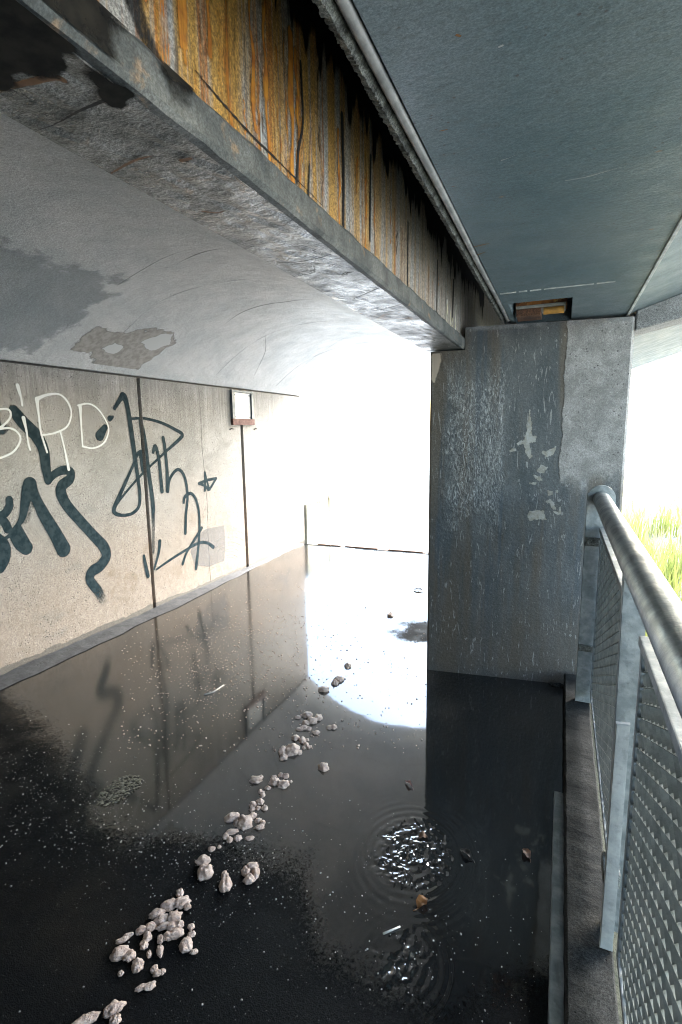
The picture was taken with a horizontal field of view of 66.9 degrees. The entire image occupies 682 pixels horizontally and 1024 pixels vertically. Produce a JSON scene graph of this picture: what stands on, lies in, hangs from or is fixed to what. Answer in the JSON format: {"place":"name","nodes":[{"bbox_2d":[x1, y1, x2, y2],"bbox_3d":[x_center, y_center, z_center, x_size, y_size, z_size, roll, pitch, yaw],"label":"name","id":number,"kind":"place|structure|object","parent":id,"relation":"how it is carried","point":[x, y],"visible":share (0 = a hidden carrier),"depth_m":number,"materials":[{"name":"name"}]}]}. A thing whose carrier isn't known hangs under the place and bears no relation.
{"place":"outdoors","nodes":[
{"label":"outdoors","id":0,"kind":"place"},
{"bbox_2d":[0,545,562,1023],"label":"water","id":1,"kind":"structure","parent":0,"point":[480,765],"depth_m":2.55,"materials":[{"name":"black liquid"}]},
{"bbox_2d":[72,1011,100,1023],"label":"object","id":2,"kind":"object","parent":1,"relation":"on","point":[90,1017],"visible":1,"depth_m":1.42,"materials":[{"name":"grey stone"}]},
{"bbox_2d":[103,999,126,1023],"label":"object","id":3,"kind":"object","parent":1,"relation":"on","point":[112,1009],"visible":1,"depth_m":1.44,"materials":[{"name":"grey stone"}]},
{"bbox_2d":[117,970,123,976],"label":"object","id":4,"kind":"object","parent":1,"relation":"on","point":[120,973],"visible":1,"depth_m":1.54,"materials":[{"name":"grey stone"}]},
{"bbox_2d":[109,932,135,961],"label":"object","id":5,"kind":"object","parent":1,"relation":"on","point":[126,953],"visible":1,"depth_m":1.60,"materials":[{"name":"grey stone"}]},
{"bbox_2d":[131,957,143,973],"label":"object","id":6,"kind":"object","parent":1,"relation":"on","point":[137,964],"visible":1,"depth_m":1.56,"materials":[{"name":"grey stone"}]},
{"bbox_2d":[134,980,155,991],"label":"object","id":7,"kind":"object","parent":1,"relation":"on","point":[149,986],"visible":1,"depth_m":1.50,"materials":[{"name":"grey stone"}]},
{"bbox_2d":[135,921,156,958],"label":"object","id":8,"kind":"object","parent":1,"relation":"on","point":[147,929],"visible":1,"depth_m":1.66,"materials":[{"name":"grey stone"}]},
{"bbox_2d":[150,964,165,976],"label":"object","id":9,"kind":"object","parent":1,"relation":"on","point":[155,971],"visible":1,"depth_m":1.55,"materials":[{"name":"grey stone"}]},
{"bbox_2d":[156,934,163,957],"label":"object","id":10,"kind":"object","parent":1,"relation":"on","point":[160,949],"visible":1,"depth_m":1.62,"materials":[{"name":"grey stone"}]},
{"bbox_2d":[148,888,190,940],"bbox_3d":[-0.556,1.344,1.727,0.166,0.022,0.140,7,12,43],"label":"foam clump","id":11,"kind":"object","parent":1,"relation":"on","point":[172,922],"visible":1,"depth_m":1.72,"materials":[{"name":"grey stone"}]},
{"bbox_2d":[179,923,197,954],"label":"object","id":12,"kind":"object","parent":1,"relation":"on","point":[186,945],"visible":1,"depth_m":1.62,"materials":[{"name":"grey stone"}]},
{"bbox_2d":[195,854,213,880],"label":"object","id":13,"kind":"object","parent":1,"relation":"on","point":[205,871],"visible":1,"depth_m":1.89,"materials":[{"name":"beige stone"}]},
{"bbox_2d":[204,685,223,695],"bbox_3d":[-0.789,1.117,3.232,0.028,0.012,0.154,7,12,39],"label":"twig","id":14,"kind":"object","parent":1,"relation":"on","point":[214,690],"visible":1,"depth_m":3.21,"materials":[{"name":"grey wood"}]},
{"bbox_2d":[208,845,220,851],"bbox_3d":[-0.491,1.304,2.005,0.052,0.012,0.025,-3,9,-13],"label":"foam clump","id":15,"kind":"object","parent":1,"relation":"on","point":[211,848],"visible":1,"depth_m":2.00,"materials":[{"name":"beige stone"}]},
{"bbox_2d":[218,870,231,892],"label":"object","id":16,"kind":"object","parent":1,"relation":"on","point":[225,885],"visible":1,"depth_m":1.83,"materials":[{"name":"beige stone"}]},
{"bbox_2d":[222,829,241,842],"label":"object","id":17,"kind":"object","parent":1,"relation":"on","point":[228,838],"visible":1,"depth_m":2.06,"materials":[{"name":"beige stone"}]},
{"bbox_2d":[224,812,256,830],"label":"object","id":18,"kind":"object","parent":1,"relation":"on","point":[243,822],"visible":1,"depth_m":2.14,"materials":[{"name":"beige stone"}]},
{"bbox_2d":[245,836,254,840],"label":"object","id":19,"kind":"object","parent":1,"relation":"on","point":[248,838],"visible":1,"depth_m":2.05,"materials":[{"name":"beige stone"}]},
{"bbox_2d":[241,862,259,884],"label":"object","id":20,"kind":"object","parent":1,"relation":"on","point":[254,869],"visible":1,"depth_m":1.88,"materials":[{"name":"beige stone"}]},
{"bbox_2d":[249,775,262,783],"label":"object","id":21,"kind":"object","parent":1,"relation":"on","point":[256,779],"visible":1,"depth_m":2.38,"materials":[{"name":"grey stone"}]},
{"bbox_2d":[249,798,267,811],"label":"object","id":22,"kind":"object","parent":1,"relation":"on","point":[253,804],"visible":1,"depth_m":2.22,"materials":[{"name":"grey stone"}]},
{"bbox_2d":[254,818,265,829],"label":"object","id":23,"kind":"object","parent":1,"relation":"on","point":[260,826],"visible":1,"depth_m":2.12,"materials":[{"name":"beige stone"}]},
{"bbox_2d":[258,789,264,797],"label":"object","id":24,"kind":"object","parent":1,"relation":"on","point":[261,793],"visible":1,"depth_m":2.31,"materials":[{"name":"grey stone"}]},
{"bbox_2d":[0,720,537,1023],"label":"grit","id":25,"kind":"object","parent":1,"relation":"on","point":[213,869],"visible":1,"depth_m":1.95,"materials":[{"name":"grey gravel"}]},
{"bbox_2d":[119,566,425,752],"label":"foam bubbles","id":26,"kind":"object","parent":1,"relation":"on","point":[255,671],"visible":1,"depth_m":3.50},
{"bbox_2d":[268,772,292,788],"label":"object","id":27,"kind":"object","parent":1,"relation":"on","point":[276,781],"visible":1,"depth_m":2.37,"materials":[{"name":"grey stone"}]},
{"bbox_2d":[278,743,301,760],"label":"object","id":28,"kind":"object","parent":1,"relation":"on","point":[287,751],"visible":1,"depth_m":2.58,"materials":[{"name":"grey stone"}]},
{"bbox_2d":[291,734,311,749],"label":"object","id":29,"kind":"object","parent":1,"relation":"on","point":[302,739],"visible":1,"depth_m":2.68,"materials":[{"name":"grey stone"}]},
{"bbox_2d":[294,711,312,718],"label":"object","id":30,"kind":"object","parent":1,"relation":"on","point":[307,714],"visible":0.98,"depth_m":2.92,"materials":[{"name":"grey stone"}]},
{"bbox_2d":[296,725,311,730],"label":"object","id":31,"kind":"object","parent":1,"relation":"on","point":[304,727],"visible":1,"depth_m":2.79,"materials":[{"name":"grey stone"}]},
{"bbox_2d":[301,714,322,724],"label":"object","id":32,"kind":"object","parent":1,"relation":"on","point":[314,720],"visible":0.98,"depth_m":2.86,"materials":[{"name":"grey stone"}]},
{"bbox_2d":[318,762,328,771],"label":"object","id":33,"kind":"object","parent":1,"relation":"on","point":[323,767],"visible":1,"depth_m":2.46,"materials":[{"name":"grey stone"}]},
{"bbox_2d":[318,686,328,691],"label":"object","id":34,"kind":"object","parent":1,"relation":"on","point":[323,689],"visible":1,"depth_m":3.20,"materials":[{"name":"grey stone"}]},
{"bbox_2d":[326,724,336,729],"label":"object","id":35,"kind":"object","parent":1,"relation":"on","point":[332,727],"visible":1,"depth_m":2.80,"materials":[{"name":"grey stone"}]},
{"bbox_2d":[331,675,343,685],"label":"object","id":36,"kind":"object","parent":1,"relation":"on","point":[336,680],"visible":1,"depth_m":3.32,"materials":[{"name":"grey stone"}]},
{"bbox_2d":[344,662,350,668],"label":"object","id":37,"kind":"object","parent":1,"relation":"on","point":[347,665],"visible":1,"depth_m":3.53,"materials":[{"name":"grey stone"}]},
{"bbox_2d":[383,926,400,934],"bbox_3d":[0.164,1.349,1.665,0.061,0.008,0.007,-4,10,-21],"label":"twig","id":38,"kind":"object","parent":1,"relation":"on","point":[390,930],"visible":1,"depth_m":1.66,"materials":[{"name":"grey wood"}]},
{"bbox_2d":[413,895,427,910],"bbox_3d":[0.271,1.325,1.751,0.040,0.023,0.059,3,10,23],"label":"leaf","id":39,"kind":"object","parent":1,"relation":"on","point":[421,900],"visible":1,"depth_m":1.75,"materials":[{"name":"brown plant"}]},
{"bbox_2d":[416,831,426,837],"bbox_3d":[0.320,1.279,2.042,0.031,0.023,0.041,-9,12,-44],"label":"leaf","id":40,"kind":"object","parent":1,"relation":"on","point":[422,834],"visible":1,"depth_m":2.04,"materials":[{"name":"brown plant"}]},
{"bbox_2d":[460,848,474,862],"bbox_3d":[0.480,1.291,1.950,0.024,0.022,0.072,-9,12,-42],"label":"leaf","id":41,"kind":"object","parent":1,"relation":"on","point":[467,852],"visible":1,"depth_m":1.95,"materials":[{"name":"plant"}]},
{"bbox_2d":[522,848,530,862],"bbox_3d":[0.699,1.289,1.946,0.034,0.023,0.047,3,10,23],"label":"leaf","id":42,"kind":"object","parent":1,"relation":"on","point":[527,852],"visible":1,"depth_m":1.95,"materials":[{"name":"brown plant"}]},
{"bbox_2d":[0,544,563,1023],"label":"floor","id":43,"kind":"structure","parent":0,"point":[252,958],"depth_m":1.68,"materials":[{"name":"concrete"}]},
{"bbox_2d":[97,775,141,805],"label":"leaf litter","id":44,"kind":"object","parent":43,"relation":"on","point":[121,784],"visible":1,"depth_m":2.34,"materials":[{"name":"plant"}]},
{"bbox_2d":[0,543,303,689],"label":"kerb","id":45,"kind":"object","parent":43,"relation":"on","point":[30,669],"visible":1,"depth_m":4.14,"materials":[{"name":"grey concrete"}]},
{"bbox_2d":[548,791,563,1023],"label":"kerb edging","id":46,"kind":"object","parent":43,"relation":"on","point":[556,994],"visible":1,"depth_m":1.64,"materials":[{"name":"concrete"}]},
{"bbox_2d":[549,682,563,687],"bbox_3d":[1.368,1.087,3.241,0.116,0.019,0.065,3,10,23],"label":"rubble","id":47,"kind":"object","parent":43,"relation":"on","point":[555,684],"visible":0.72,"depth_m":3.24,"materials":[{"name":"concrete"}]},
{"bbox_2d":[310,489,428,552],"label":"path","id":48,"kind":"structure","parent":0,"point":[403,525],"depth_m":8.45,"materials":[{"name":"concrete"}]},
{"bbox_2d":[300,352,681,432],"label":"sky","id":49,"kind":"structure","parent":0,"point":[383,392],"materials":[{"name":"white"}]},
{"bbox_2d":[302,428,681,1023],"bbox_3d":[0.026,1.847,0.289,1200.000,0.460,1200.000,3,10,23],"label":"ground","id":50,"kind":"structure","parent":0,"point":[357,476],"depth_m":21.89,"materials":[{"name":"white"}]},
{"bbox_2d":[0,360,304,675],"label":"concrete wall","id":51,"kind":"structure","parent":50,"relation":"on","point":[123,497],"depth_m":4.36,"materials":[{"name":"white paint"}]},
{"bbox_2d":[0,112,430,395],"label":"vault","id":52,"kind":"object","parent":51,"relation":"on","point":[101,270],"visible":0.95,"depth_m":3.33,"materials":[{"name":"paint"}]},
{"bbox_2d":[230,389,256,429],"bbox_3d":[-1.112,-1.161,5.906,0.030,0.438,0.559,3,10,23],"label":"wall frame","id":53,"kind":"object","parent":51,"relation":"attached to","point":[242,406],"visible":1,"depth_m":5.87,"materials":[{"name":"metal"}]},
{"bbox_2d":[304,494,330,543],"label":"wall","id":54,"kind":"structure","parent":50,"relation":"on","point":[317,513],"depth_m":7.84,"materials":[{"name":"concrete"}]},
{"bbox_2d":[316,544,427,553],"bbox_3d":[0.920,0.538,6.880,2.800,0.042,0.060,3,10,23],"label":"drain strip","id":55,"kind":"object","parent":50,"relation":"on","point":[373,548],"visible":0.35,"depth_m":7.06,"materials":[{"name":"grey metal"}]},
{"bbox_2d":[427,316,634,683],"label":"bridge pier","id":56,"kind":"structure","parent":50,"relation":"on","point":[528,431],"depth_m":3.15,"materials":[{"name":"concrete"}]},
{"bbox_2d":[0,0,504,353],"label":"beam","id":57,"kind":"structure","parent":56,"relation":"on","point":[259,128],"depth_m":1.07,"materials":[{"name":"concrete"}]},
{"bbox_2d":[312,0,681,368],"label":"bridge deck","id":58,"kind":"structure","parent":56,"relation":"on","point":[539,142],"depth_m":1.10,"materials":[{"name":"grey concrete"}]},
{"bbox_2d":[516,298,567,321],"bbox_3d":[1.112,-1.133,2.860,0.260,0.108,0.200,3,10,23],"label":"bearing","id":59,"kind":"object","parent":56,"relation":"on","point":[530,311],"visible":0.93,"depth_m":2.79,"materials":[{"name":"metal"}]},
{"bbox_2d":[634,294,681,335],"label":"crossbeam","id":60,"kind":"object","parent":56,"relation":"on","point":[667,313],"visible":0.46,"depth_m":2.82,"materials":[{"name":"grey concrete"}]},
{"bbox_2d":[563,673,619,1023],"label":"kerb","id":61,"kind":"structure","parent":50,"relation":"on","point":[590,995],"depth_m":1.73,"materials":[{"name":"concrete"}]},
{"bbox_2d":[575,485,681,1023],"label":"railing","id":62,"kind":"object","parent":61,"relation":"on","point":[628,686],"visible":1,"depth_m":1.26,"materials":[{"name":"metal"}]},
{"bbox_2d":[621,446,681,562],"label":"meadow grass","id":63,"kind":"structure","parent":0,"point":[652,492],"depth_m":15.51,"materials":[{"name":"green plant"}]},
{"bbox_2d":[621,493,681,636],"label":"tall grass","id":64,"kind":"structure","parent":0,"point":[671,571],"depth_m":7.24,"materials":[{"name":"green plant"}]}
]}

